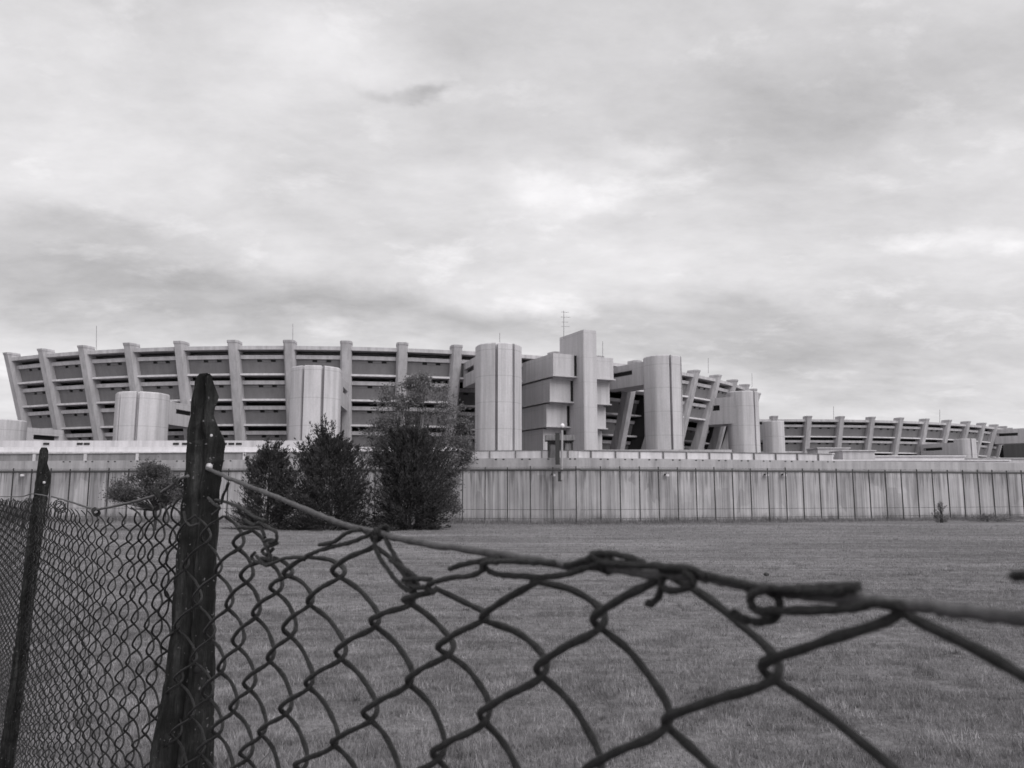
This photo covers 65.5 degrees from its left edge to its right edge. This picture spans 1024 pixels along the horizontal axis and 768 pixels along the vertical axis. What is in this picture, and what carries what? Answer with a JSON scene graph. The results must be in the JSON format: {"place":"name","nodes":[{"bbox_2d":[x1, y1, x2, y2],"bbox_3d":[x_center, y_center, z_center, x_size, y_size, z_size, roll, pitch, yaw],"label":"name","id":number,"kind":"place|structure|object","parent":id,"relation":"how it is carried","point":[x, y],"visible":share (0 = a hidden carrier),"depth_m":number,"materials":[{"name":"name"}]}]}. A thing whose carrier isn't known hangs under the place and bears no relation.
{"place":"outdoors","nodes":[
{"label":"outdoors","id":0,"kind":"place"},
{"bbox_2d":[0,441,310,453],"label":"building","id":1,"kind":"structure","parent":0,"point":[30,447],"depth_m":83.84,"materials":[{"name":"concrete"}]},
{"bbox_2d":[0,311,760,452],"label":"prison building","id":2,"kind":"structure","parent":0,"point":[512,396],"depth_m":104.73,"materials":[{"name":"concrete"}]},
{"bbox_2d":[341,447,577,457],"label":"building","id":3,"kind":"structure","parent":0,"point":[575,454],"depth_m":85.01,"materials":[{"name":"concrete"}]},
{"bbox_2d":[0,519,1023,767],"bbox_3d":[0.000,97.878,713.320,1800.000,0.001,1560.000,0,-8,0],"label":"meadow ground","id":4,"kind":"structure","parent":0,"point":[964,545],"depth_m":13.81,"materials":[{"name":"plant"}]},
{"bbox_2d":[0,498,47,531],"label":"round bush","id":5,"kind":"object","parent":4,"relation":"on","point":[18,513],"visible":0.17,"depth_m":45.21,"materials":[{"name":"grey plant"}]},
{"bbox_2d":[98,456,183,530],"bbox_3d":[-21.445,6.378,46.485,5.653,4.354,3.236,0,-8,0],"label":"round bush","id":6,"kind":"object","parent":4,"relation":"on","point":[119,491],"visible":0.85,"depth_m":46.29,"materials":[{"name":"grey plant"}]},
{"bbox_2d":[16,725,283,767],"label":"grass","id":7,"kind":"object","parent":4,"relation":"on","point":[221,762],"visible":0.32,"depth_m":6.20,"materials":[{"name":"grey plant"}]},
{"bbox_2d":[223,436,307,529],"bbox_3d":[-14.868,5.995,48.222,4.683,5.819,3.539,4,-9,-28],"label":"conifer shrub","id":8,"kind":"object","parent":4,"relation":"on","point":[274,459],"visible":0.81,"depth_m":47.89,"materials":[{"name":"black plant"}]},
{"bbox_2d":[261,412,387,531],"bbox_3d":[-11.070,5.283,47.931,6.949,7.186,5.613,-5,-9,33],"label":"conifer shrub","id":9,"kind":"object","parent":4,"relation":"on","point":[332,460],"visible":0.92,"depth_m":47.17,"materials":[{"name":"black plant"}]},
{"bbox_2d":[356,406,459,530],"bbox_3d":[-5.998,5.073,47.789,5.180,7.540,4.673,6,-10,-40],"label":"conifer shrub","id":10,"kind":"object","parent":4,"relation":"on","point":[418,463],"visible":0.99,"depth_m":47.06,"materials":[{"name":"black plant"}]},
{"bbox_2d":[357,369,477,523],"bbox_3d":[-5.999,4.061,50.228,8.133,9.941,3.689,0,-8,0],"label":"leafy tree","id":11,"kind":"object","parent":4,"relation":"on","point":[421,383],"visible":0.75,"depth_m":49.99,"materials":[{"name":"grey plant"}]},
{"bbox_2d":[0,373,1023,767],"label":"chain link fence","id":12,"kind":"object","parent":4,"relation":"on","point":[184,733],"visible":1,"depth_m":0.64,"materials":[{"name":"metal"}]},
{"bbox_2d":[0,450,1023,522],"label":"perimeter wall","id":13,"kind":"structure","parent":4,"relation":"on","point":[588,492],"depth_m":60.50,"materials":[{"name":"concrete"}]},
{"bbox_2d":[545,435,574,457],"bbox_3d":[3.485,4.587,57.954,2.121,1.647,1.700,0,-8,0],"label":"watch booth","id":14,"kind":"object","parent":13,"relation":"on","point":[568,440],"visible":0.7,"depth_m":57.31,"materials":[{"name":"concrete"}]},
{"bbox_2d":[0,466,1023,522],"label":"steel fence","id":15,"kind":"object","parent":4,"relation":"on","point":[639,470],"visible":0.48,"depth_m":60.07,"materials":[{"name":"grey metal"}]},
{"bbox_2d":[555,423,564,480],"bbox_3d":[3.411,4.832,56.408,0.668,4.107,0.320,0,-8,0],"label":"lamp post","id":16,"kind":"object","parent":15,"relation":"attached to","point":[557,452],"visible":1,"depth_m":56.33,"materials":[{"name":"metal"}]},
{"bbox_2d":[1,509,1023,527],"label":"tall grass","id":17,"kind":"structure","parent":4,"relation":"on","point":[670,521],"depth_m":57.75,"materials":[{"name":"grey plant"}]},
{"bbox_2d":[619,450,731,451],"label":"building","id":18,"kind":"structure","parent":4,"relation":"on","point":[685,450],"depth_m":93.79,"materials":[{"name":"concrete"}]},
{"bbox_2d":[759,406,1023,457],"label":"prison building","id":19,"kind":"structure","parent":4,"relation":"on","point":[898,436],"depth_m":169.72,"materials":[{"name":"concrete"}]},
{"bbox_2d":[805,444,1023,462],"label":"building","id":20,"kind":"structure","parent":4,"relation":"on","point":[1011,453],"depth_m":107.60,"materials":[{"name":"concrete"}]},
{"bbox_2d":[931,501,950,522],"bbox_3d":[31.099,9.314,57.772,1.234,1.744,0.967,0,-8,0],"label":"weed plant","id":21,"kind":"object","parent":4,"relation":"on","point":[941,515],"visible":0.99,"depth_m":57.70,"materials":[{"name":"grey plant"}]},
{"bbox_2d":[963,512,1023,521],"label":"weed plant","id":22,"kind":"object","parent":4,"relation":"on","point":[984,516],"visible":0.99,"depth_m":59.50,"materials":[{"name":"grey plant"}]},
{"bbox_2d":[0,0,1023,428],"label":"sky","id":23,"kind":"structure","parent":0,"point":[817,206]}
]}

